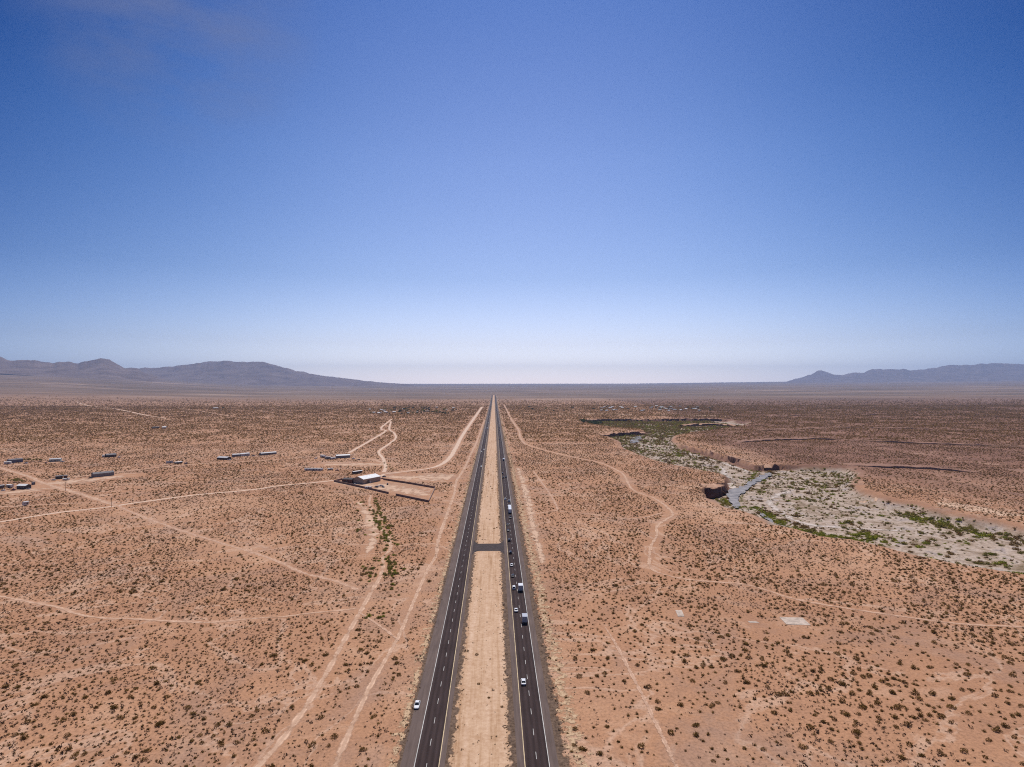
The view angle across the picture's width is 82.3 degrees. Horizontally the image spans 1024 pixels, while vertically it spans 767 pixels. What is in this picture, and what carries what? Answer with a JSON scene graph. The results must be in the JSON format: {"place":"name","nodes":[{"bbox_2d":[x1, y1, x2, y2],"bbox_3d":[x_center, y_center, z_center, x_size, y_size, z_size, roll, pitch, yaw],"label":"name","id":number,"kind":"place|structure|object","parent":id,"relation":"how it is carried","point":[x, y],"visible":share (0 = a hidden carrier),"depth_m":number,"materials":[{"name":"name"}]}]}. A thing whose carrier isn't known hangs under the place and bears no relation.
{"place":"outdoors","nodes":[
{"label":"outdoors","id":0,"kind":"place"},
{"bbox_2d":[0,488,47,494],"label":"cleared ground","id":1,"kind":"structure","parent":0,"point":[13,492],"depth_m":633.70,"materials":[{"name":"beige soil"}]},
{"bbox_2d":[16,484,30,488],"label":"hut","id":2,"kind":"object","parent":1,"relation":"on","point":[22,486],"visible":1,"depth_m":648.36,"materials":[{"name":"white metal"}]},
{"bbox_2d":[4,503,70,506],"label":"dirt track","id":3,"kind":"structure","parent":0,"point":[45,504],"depth_m":563.36,"materials":[{"name":"beige soil"}]},
{"bbox_2d":[0,467,118,505],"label":"dirt track","id":4,"kind":"structure","parent":0,"point":[74,492],"depth_m":652.21,"materials":[{"name":"beige soil"}]},
{"bbox_2d":[0,357,164,381],"bbox_3d":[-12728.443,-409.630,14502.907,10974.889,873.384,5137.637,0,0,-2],"label":"mountain","id":5,"kind":"structure","parent":0,"point":[101,368],"depth_m":13536.87,"materials":[{"name":"stone"}]},
{"bbox_2d":[41,476,123,484],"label":"cleared ground","id":6,"kind":"structure","parent":0,"point":[88,480],"depth_m":708.21,"materials":[{"name":"beige soil"}]},
{"bbox_2d":[77,402,161,417],"bbox_3d":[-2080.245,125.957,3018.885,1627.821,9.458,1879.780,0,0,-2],"label":"dirt track","id":7,"kind":"structure","parent":0,"point":[123,410],"depth_m":2701.60,"materials":[{"name":"beige soil"}]},
{"bbox_2d":[0,480,333,521],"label":"dirt track","id":8,"kind":"structure","parent":0,"point":[154,500],"depth_m":580.76,"materials":[{"name":"beige soil"}]},
{"bbox_2d":[0,595,356,622],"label":"dirt track","id":9,"kind":"structure","parent":0,"point":[69,611],"depth_m":288.42,"materials":[{"name":"beige soil"}]},
{"bbox_2d":[43,457,382,479],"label":"dirt track","id":10,"kind":"structure","parent":0,"point":[222,462],"depth_m":865.15,"materials":[{"name":"beige soil"}]},
{"bbox_2d":[148,477,328,483],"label":"dirt track","id":11,"kind":"structure","parent":0,"point":[251,479],"depth_m":715.48,"materials":[{"name":"beige soil"}]},
{"bbox_2d":[119,506,358,589],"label":"dirt track","id":12,"kind":"structure","parent":0,"point":[300,571],"depth_m":397.66,"materials":[{"name":"beige soil"}]},
{"bbox_2d":[126,361,413,386],"bbox_3d":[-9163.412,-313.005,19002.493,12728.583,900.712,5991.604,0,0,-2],"label":"mountain","id":13,"kind":"structure","parent":0,"point":[247,373],"depth_m":18129.02,"materials":[{"name":"stone"}]},
{"bbox_2d":[255,495,392,766],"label":"dirt track","id":14,"kind":"structure","parent":0,"point":[281,739],"depth_m":233.22,"materials":[{"name":"beige soil"}]},
{"bbox_2d":[324,463,382,465],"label":"cleared ground","id":15,"kind":"structure","parent":0,"point":[362,464],"depth_m":854.33,"materials":[{"name":"beige soil"}]},
{"bbox_2d":[357,502,379,556],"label":"cleared ground","id":16,"kind":"structure","parent":0,"point":[370,524],"depth_m":478.17,"materials":[{"name":"beige soil"}]},
{"bbox_2d":[348,419,391,452],"bbox_3d":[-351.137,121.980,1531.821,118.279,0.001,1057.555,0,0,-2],"label":"dirt track","id":17,"kind":"structure","parent":0,"point":[371,439],"depth_m":1284.94,"materials":[{"name":"beige soil"}]},
{"bbox_2d":[360,613,398,640],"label":"dirt track","id":18,"kind":"structure","parent":0,"point":[389,632],"depth_m":275.14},
{"bbox_2d":[333,482,429,495],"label":"cleared ground","id":19,"kind":"structure","parent":0,"point":[386,487],"depth_m":652.40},
{"bbox_2d":[342,477,352,483],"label":"shed","id":20,"kind":"structure","parent":19,"relation":"on","point":[347,480],"depth_m":687.74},
{"bbox_2d":[353,473,380,483],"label":"workshop","id":21,"kind":"structure","parent":19,"relation":"on","point":[369,478],"depth_m":688.79,"materials":[{"name":"beige paint"}]},
{"bbox_2d":[377,421,396,471],"bbox_3d":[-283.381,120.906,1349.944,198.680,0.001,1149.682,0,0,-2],"label":"dirt track","id":22,"kind":"structure","parent":0,"point":[383,458],"depth_m":1026.13,"materials":[{"name":"beige soil"}]},
{"bbox_2d":[332,420,484,766],"bbox_3d":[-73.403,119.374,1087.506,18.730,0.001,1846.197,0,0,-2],"label":"dirt track","id":23,"kind":"structure","parent":0,"point":[344,743],"depth_m":253.28,"materials":[{"name":"beige soil"}]},
{"bbox_2d":[386,474,452,481],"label":"cleared ground","id":24,"kind":"structure","parent":0,"point":[439,477],"depth_m":731.67,"materials":[{"name":"beige soil"}]},
{"bbox_2d":[380,407,482,476],"bbox_3d":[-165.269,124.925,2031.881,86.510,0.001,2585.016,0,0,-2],"label":"dirt track","id":25,"kind":"structure","parent":0,"point":[459,440],"depth_m":1093.99,"materials":[{"name":"beige soil"}]},
{"bbox_2d":[0,374,1023,766],"bbox_3d":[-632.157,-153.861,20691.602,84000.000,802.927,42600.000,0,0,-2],"label":"desert ground","id":26,"kind":"structure","parent":0,"point":[726,726],"depth_m":328.74,"materials":[{"name":"brown soil"}]},
{"bbox_2d":[7,458,22,462],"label":"mobile home","id":27,"kind":"object","parent":26,"relation":"on","point":[15,460],"visible":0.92,"depth_m":875.38,"materials":[{"name":"grey metal"}]},
{"bbox_2d":[49,458,61,461],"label":"mobile home","id":28,"kind":"object","parent":26,"relation":"on","point":[54,459],"visible":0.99,"depth_m":887.35,"materials":[{"name":"white metal"}]},
{"bbox_2d":[91,470,113,477],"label":"mobile home","id":29,"kind":"object","parent":26,"relation":"on","point":[102,474],"visible":0.99,"depth_m":739.51,"materials":[{"name":"grey metal"}]},
{"bbox_2d":[105,453,116,456],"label":"house","id":30,"kind":"structure","parent":26,"relation":"on","point":[111,455],"depth_m":945.58,"materials":[{"name":"grey"}]},
{"bbox_2d":[217,456,230,459],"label":"house","id":31,"kind":"structure","parent":26,"relation":"on","point":[223,457],"depth_m":911.73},
{"bbox_2d":[259,451,276,454],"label":"mobile home","id":32,"kind":"object","parent":26,"relation":"on","point":[267,453],"visible":1,"depth_m":976.06,"materials":[{"name":"grey metal"}]},
{"bbox_2d":[304,468,322,470],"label":"trailer","id":33,"kind":"object","parent":26,"relation":"on","point":[312,469],"visible":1,"depth_m":790.82,"materials":[{"name":"grey metal"}]},
{"bbox_2d":[335,454,349,457],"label":"mobile home","id":34,"kind":"object","parent":26,"relation":"on","point":[343,456],"visible":0.99,"depth_m":933.73,"materials":[{"name":"grey metal"}]},
{"bbox_2d":[352,470,362,473],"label":"trailer","id":35,"kind":"object","parent":26,"relation":"on","point":[357,472],"visible":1,"depth_m":763.77,"materials":[{"name":"white metal"}]},
{"bbox_2d":[334,478,388,493],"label":"yard wall","id":36,"kind":"structure","parent":26,"relation":"on","point":[339,481],"depth_m":662.08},
{"bbox_2d":[383,478,434,487],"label":"yard wall","id":37,"kind":"structure","parent":26,"relation":"on","point":[409,483],"depth_m":683.13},
{"bbox_2d":[396,488,434,501],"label":"yard wall","id":38,"kind":"structure","parent":26,"relation":"on","point":[415,498],"depth_m":593.75,"materials":[{"name":"grey concrete"}]},
{"bbox_2d":[387,398,490,766],"bbox_3d":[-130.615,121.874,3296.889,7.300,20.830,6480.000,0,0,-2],"label":"road verge","id":39,"kind":"structure","parent":26,"relation":"on","point":[407,711],"depth_m":241.99,"materials":[{"name":"beige soil"}]},
{"bbox_2d":[397,395,491,766],"bbox_3d":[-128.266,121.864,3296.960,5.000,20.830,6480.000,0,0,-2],"label":"road edge","id":40,"kind":"object","parent":26,"relation":"on","point":[403,742],"visible":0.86,"depth_m":257.00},
{"bbox_2d":[400,396,492,766],"bbox_3d":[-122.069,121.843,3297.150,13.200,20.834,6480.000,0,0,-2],"label":"highway shoulder","id":41,"kind":"object","parent":26,"relation":"on","point":[410,750],"visible":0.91,"depth_m":247.35},
{"bbox_2d":[414,700,419,708],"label":"car","id":42,"kind":"object","parent":41,"relation":"on","point":[417,704],"visible":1,"depth_m":206.55,"materials":[{"name":"white paint"}]},
{"bbox_2d":[414,395,492,766],"bbox_3d":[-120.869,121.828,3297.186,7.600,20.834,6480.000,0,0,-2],"label":"highway","id":43,"kind":"structure","parent":26,"relation":"on","point":[427,753],"depth_m":246.40,"materials":[{"name":"grey asphalt"}]},
{"bbox_2d":[414,413,488,766],"bbox_3d":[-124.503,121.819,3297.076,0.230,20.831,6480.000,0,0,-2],"label":"road marking","id":44,"kind":"object","parent":43,"relation":"on","point":[440,641],"visible":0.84,"depth_m":245.46,"materials":[{"name":"white paint"}]},
{"bbox_2d":[438,404,491,766],"bbox_3d":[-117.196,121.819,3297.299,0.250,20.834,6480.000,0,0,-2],"label":"road marking","id":45,"kind":"object","parent":43,"relation":"on","point":[457,639],"visible":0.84,"depth_m":245.46,"materials":[{"name":"yellow paint"}]},
{"bbox_2d":[448,395,512,766],"bbox_3d":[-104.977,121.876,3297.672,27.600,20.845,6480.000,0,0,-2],"label":"median strip","id":46,"kind":"object","parent":26,"relation":"on","point":[486,723],"visible":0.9,"depth_m":242.89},
{"bbox_2d":[445,398,492,766],"bbox_3d":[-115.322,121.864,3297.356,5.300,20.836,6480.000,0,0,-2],"label":"road edge","id":47,"kind":"object","parent":46,"relation":"on","point":[452,729],"visible":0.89,"depth_m":247.40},
{"bbox_2d":[472,540,504,553],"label":"median crossover","id":48,"kind":"object","parent":46,"relation":"on","point":[488,547],"visible":1,"depth_m":412.18,"materials":[{"name":"grey asphalt"}]},
{"bbox_2d":[495,410,516,766],"bbox_3d":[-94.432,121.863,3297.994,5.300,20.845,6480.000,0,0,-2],"label":"road edge","id":49,"kind":"object","parent":46,"relation":"on","point":[510,714],"visible":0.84,"depth_m":247.40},
{"bbox_2d":[366,454,610,766],"bbox_3d":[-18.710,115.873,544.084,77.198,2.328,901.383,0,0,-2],"label":"verge tufts","id":50,"kind":"object","parent":26,"relation":"on","point":[487,622],"visible":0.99,"depth_m":271.57,"materials":[{"name":"plant"}]},
{"bbox_2d":[0,394,1023,766],"bbox_3d":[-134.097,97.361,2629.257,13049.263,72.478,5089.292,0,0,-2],"label":"desert scrub","id":51,"kind":"object","parent":26,"relation":"on","point":[74,412],"visible":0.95,"depth_m":1024.10,"materials":[{"name":"brown plant"}]},
{"bbox_2d":[0,442,1023,766],"bbox_3d":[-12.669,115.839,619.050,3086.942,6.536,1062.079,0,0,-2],"label":"bursage tufts","id":52,"kind":"object","parent":26,"relation":"on","point":[436,588],"visible":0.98,"depth_m":337.32,"materials":[{"name":"green plant"}]},
{"bbox_2d":[495,395,549,766],"bbox_3d":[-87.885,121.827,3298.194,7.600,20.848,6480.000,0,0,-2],"label":"highway","id":53,"kind":"structure","parent":26,"relation":"on","point":[534,744],"depth_m":241.01,"materials":[{"name":"grey asphalt"}]},
{"bbox_2d":[426,425,536,766],"bbox_3d":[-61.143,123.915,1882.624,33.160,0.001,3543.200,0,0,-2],"label":"lane marking","id":54,"kind":"object","parent":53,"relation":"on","point":[448,643],"visible":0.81,"depth_m":247.30,"materials":[{"name":"white paint"}]},
{"bbox_2d":[496,416,525,766],"bbox_3d":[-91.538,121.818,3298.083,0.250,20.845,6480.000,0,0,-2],"label":"road marking","id":55,"kind":"object","parent":53,"relation":"on","point":[514,639],"visible":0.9,"depth_m":244.56,"materials":[{"name":"yellow paint"}]},
{"bbox_2d":[518,583,522,590],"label":"box truck","id":56,"kind":"object","parent":53,"relation":"on","point":[520,586],"visible":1,"depth_m":322.62,"materials":[{"name":"white paint"}]},
{"bbox_2d":[520,678,525,684],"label":"car","id":57,"kind":"object","parent":53,"relation":"on","point":[523,681],"visible":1,"depth_m":222.18,"materials":[{"name":"white paint"}]},
{"bbox_2d":[500,430,549,766],"bbox_3d":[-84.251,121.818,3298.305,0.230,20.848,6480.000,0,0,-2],"label":"road marking","id":58,"kind":"object","parent":53,"relation":"on","point":[531,643],"visible":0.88,"depth_m":242.77,"materials":[{"name":"white paint"}]},
{"bbox_2d":[522,613,527,622],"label":"box truck","id":59,"kind":"object","parent":53,"relation":"on","point":[524,618],"visible":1,"depth_m":278.89,"materials":[{"name":"paint"}]},
{"bbox_2d":[495,400,558,766],"bbox_3d":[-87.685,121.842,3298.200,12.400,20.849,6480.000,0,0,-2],"label":"highway shoulder","id":60,"kind":"object","parent":26,"relation":"on","point":[552,753],"visible":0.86,"depth_m":246.43},
{"bbox_2d":[496,397,569,766],"bbox_3d":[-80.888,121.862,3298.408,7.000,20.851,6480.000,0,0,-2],"label":"road edge","id":61,"kind":"object","parent":26,"relation":"on","point":[553,706],"visible":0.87,"depth_m":245.56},
{"bbox_2d":[496,396,594,766],"bbox_3d":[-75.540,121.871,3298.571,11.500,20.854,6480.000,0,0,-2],"label":"road verge","id":62,"kind":"structure","parent":26,"relation":"on","point":[562,694],"depth_m":244.67,"materials":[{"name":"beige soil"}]},
{"bbox_2d":[578,746,587,750],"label":"creosote bush","id":63,"kind":"object","parent":26,"relation":"on","point":[582,748],"visible":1,"depth_m":182.55,"materials":[{"name":"brown plant"}]},
{"bbox_2d":[600,431,646,436],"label":"eroded bluff","id":64,"kind":"structure","parent":26,"relation":"on","point":[624,433],"depth_m":1446.91,"materials":[{"name":"brown soil"}]},
{"bbox_2d":[637,742,644,748],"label":"creosote bush","id":65,"kind":"object","parent":26,"relation":"on","point":[640,745],"visible":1,"depth_m":183.97,"materials":[{"name":"brown plant"}]},
{"bbox_2d":[587,418,725,420],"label":"eroded bluff","id":66,"kind":"structure","parent":26,"relation":"on","point":[703,419],"depth_m":2064.69,"materials":[{"name":"brown soil"}]},
{"bbox_2d":[675,610,683,616],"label":"concrete pad","id":67,"kind":"object","parent":26,"relation":"on","point":[679,613],"visible":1,"depth_m":292.05,"materials":[{"name":"beige concrete"}]},
{"bbox_2d":[640,444,752,473],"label":"dry channel","id":68,"kind":"object","parent":26,"relation":"in","point":[706,458],"visible":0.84,"depth_m":925.14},
{"bbox_2d":[679,423,736,426],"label":"eroded bluff","id":69,"kind":"structure","parent":26,"relation":"on","point":[706,424],"depth_m":1806.83,"materials":[{"name":"brown soil"}]},
{"bbox_2d":[699,483,728,497],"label":"eroded bluff","id":70,"kind":"structure","parent":26,"relation":"attached to","point":[713,490],"depth_m":657.12,"materials":[{"name":"brown stone"}]},
{"bbox_2d":[698,447,755,462],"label":"eroded bluff","id":71,"kind":"structure","parent":26,"relation":"attached to","point":[732,459],"depth_m":936.99,"materials":[{"name":"brown soil"}]},
{"bbox_2d":[720,466,735,488],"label":"dry channel","id":72,"kind":"object","parent":26,"relation":"in","point":[728,476],"visible":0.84,"depth_m":777.83,"materials":[{"name":"beige sand"}]},
{"bbox_2d":[764,464,779,470],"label":"eroded bluff","id":73,"kind":"structure","parent":26,"relation":"attached to","point":[770,467],"depth_m":852.43,"materials":[{"name":"brown soil"}]},
{"bbox_2d":[779,617,809,624],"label":"concrete pad","id":74,"kind":"object","parent":26,"relation":"on","point":[794,620],"visible":1,"depth_m":282.78,"materials":[{"name":"beige concrete"}]},
{"bbox_2d":[592,420,1023,573],"bbox_3d":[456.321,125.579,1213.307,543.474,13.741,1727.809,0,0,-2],"label":"riverside thicket","id":75,"kind":"object","parent":26,"relation":"on","point":[663,432],"visible":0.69,"depth_m":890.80,"materials":[{"name":"green plant"}]},
{"bbox_2d":[806,723,814,729],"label":"creosote bush","id":76,"kind":"object","parent":26,"relation":"on","point":[809,725],"visible":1,"depth_m":194.27,"materials":[{"name":"brown plant"}]},
{"bbox_2d":[766,490,900,530],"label":"dry channel","id":77,"kind":"object","parent":26,"relation":"in","point":[770,502],"visible":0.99,"depth_m":557.58,"materials":[{"name":"beige sand"}]},
{"bbox_2d":[864,534,877,539],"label":"riverside bush","id":78,"kind":"object","parent":26,"relation":"on","point":[874,537],"visible":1,"depth_m":466.78,"materials":[{"name":"green plant"}]},
{"bbox_2d":[732,437,1023,446],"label":"desert ledge","id":79,"kind":"object","parent":26,"relation":"on","point":[771,438],"visible":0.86,"depth_m":1211.51,"materials":[{"name":"brown soil"}]},
{"bbox_2d":[768,414,1004,416],"bbox_3d":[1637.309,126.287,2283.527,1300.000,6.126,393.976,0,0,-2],"label":"desert ledge","id":80,"kind":"object","parent":26,"relation":"on","point":[850,414],"visible":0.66,"depth_m":2327.68,"materials":[{"name":"brown soil"}]},
{"bbox_2d":[756,427,1023,430],"bbox_3d":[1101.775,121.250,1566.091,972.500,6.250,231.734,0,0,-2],"label":"desert ledge","id":81,"kind":"object","parent":26,"relation":"on","point":[864,427],"visible":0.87,"depth_m":1567.60,"materials":[{"name":"brown soil"}]},
{"bbox_2d":[898,754,906,759],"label":"creosote bush","id":82,"kind":"object","parent":26,"relation":"on","point":[902,757],"visible":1,"depth_m":178.14,"materials":[{"name":"brown plant"}]},
{"bbox_2d":[902,721,912,726],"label":"creosote bush","id":83,"kind":"object","parent":26,"relation":"on","point":[906,723],"visible":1,"depth_m":195.61,"materials":[{"name":"brown plant"}]},
{"bbox_2d":[834,462,1023,472],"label":"desert ledge","id":84,"kind":"object","parent":26,"relation":"attached to","point":[880,465],"visible":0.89,"depth_m":815.15,"materials":[{"name":"brown soil"}]},
{"bbox_2d":[935,522,948,527],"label":"riverside bush","id":85,"kind":"object","parent":26,"relation":"on","point":[941,526],"visible":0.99,"depth_m":504.06,"materials":[{"name":"green plant"}]},
{"bbox_2d":[946,704,957,708],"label":"creosote bush","id":86,"kind":"object","parent":26,"relation":"on","point":[953,707],"visible":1,"depth_m":206.38,"materials":[{"name":"brown plant"}]},
{"bbox_2d":[975,532,989,536],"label":"riverside bush","id":87,"kind":"object","parent":26,"relation":"on","point":[983,535],"visible":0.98,"depth_m":474.73,"materials":[{"name":"green plant"}]},
{"bbox_2d":[991,727,1001,732],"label":"creosote bush","id":88,"kind":"object","parent":26,"relation":"on","point":[998,730],"visible":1,"depth_m":192.05,"materials":[{"name":"brown plant"}]},
{"bbox_2d":[1000,722,1010,727],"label":"creosote bush","id":89,"kind":"object","parent":26,"relation":"on","point":[1003,725],"visible":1,"depth_m":194.68,"materials":[{"name":"brown plant"}]},
{"bbox_2d":[995,490,1023,495],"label":"desert ledge","id":90,"kind":"object","parent":26,"relation":"attached to","point":[1011,493],"visible":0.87,"depth_m":624.62,"materials":[{"name":"beige soil"}]},
{"bbox_2d":[0,0,1023,383],"label":"sky","id":91,"kind":"structure","parent":0,"point":[384,191],"materials":[{"name":"blue"}]},
{"bbox_2d":[516,468,544,562],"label":"cleared ground","id":92,"kind":"structure","parent":0,"point":[534,532],"depth_m":507.49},
{"bbox_2d":[525,471,558,515],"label":"dirt track","id":93,"kind":"structure","parent":0,"point":[554,502],"depth_m":609.85,"materials":[{"name":"beige soil"}]},
{"bbox_2d":[504,405,673,571],"bbox_3d":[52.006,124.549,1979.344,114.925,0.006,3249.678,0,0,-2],"label":"dirt track","id":94,"kind":"structure","parent":0,"point":[654,539],"depth_m":553.78,"materials":[{"name":"beige soil"}]},
{"bbox_2d":[560,511,661,518],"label":"dirt track","id":95,"kind":"structure","parent":0,"point":[620,518],"depth_m":510.98,"materials":[{"name":"beige soil"}]},
{"bbox_2d":[528,413,727,416],"bbox_3d":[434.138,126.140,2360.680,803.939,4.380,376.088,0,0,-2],"label":"cleared ground","id":96,"kind":"structure","parent":0,"point":[625,414],"depth_m":2404.49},
{"bbox_2d":[630,436,640,442],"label":"river","id":97,"kind":"structure","parent":0,"point":[633,440],"depth_m":1335.60,"materials":[{"name":"liquid"}]},
{"bbox_2d":[605,627,678,766],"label":"dirt track","id":98,"kind":"structure","parent":0,"point":[650,711],"depth_m":209.11,"materials":[{"name":"beige soil"}]},
{"bbox_2d":[726,472,772,507],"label":"river","id":99,"kind":"structure","parent":0,"point":[733,494],"depth_m":677.80,"materials":[{"name":"liquid"}]},
{"bbox_2d":[760,512,772,521],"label":"river","id":100,"kind":"structure","parent":0,"point":[767,517],"depth_m":537.17,"materials":[{"name":"liquid"}]},
{"bbox_2d":[650,568,1023,626],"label":"dirt track","id":101,"kind":"structure","parent":0,"point":[842,607],"depth_m":298.81,"materials":[{"name":"beige soil"}]},
{"bbox_2d":[784,363,1023,382],"bbox_3d":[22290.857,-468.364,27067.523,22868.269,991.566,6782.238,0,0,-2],"label":"mountain","id":102,"kind":"structure","parent":0,"point":[996,372],"depth_m":25964.81,"materials":[{"name":"grey stone"}]},
{"bbox_2d":[860,497,1023,515],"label":"pale slope","id":103,"kind":"structure","parent":0,"point":[974,508],"depth_m":544.97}
]}

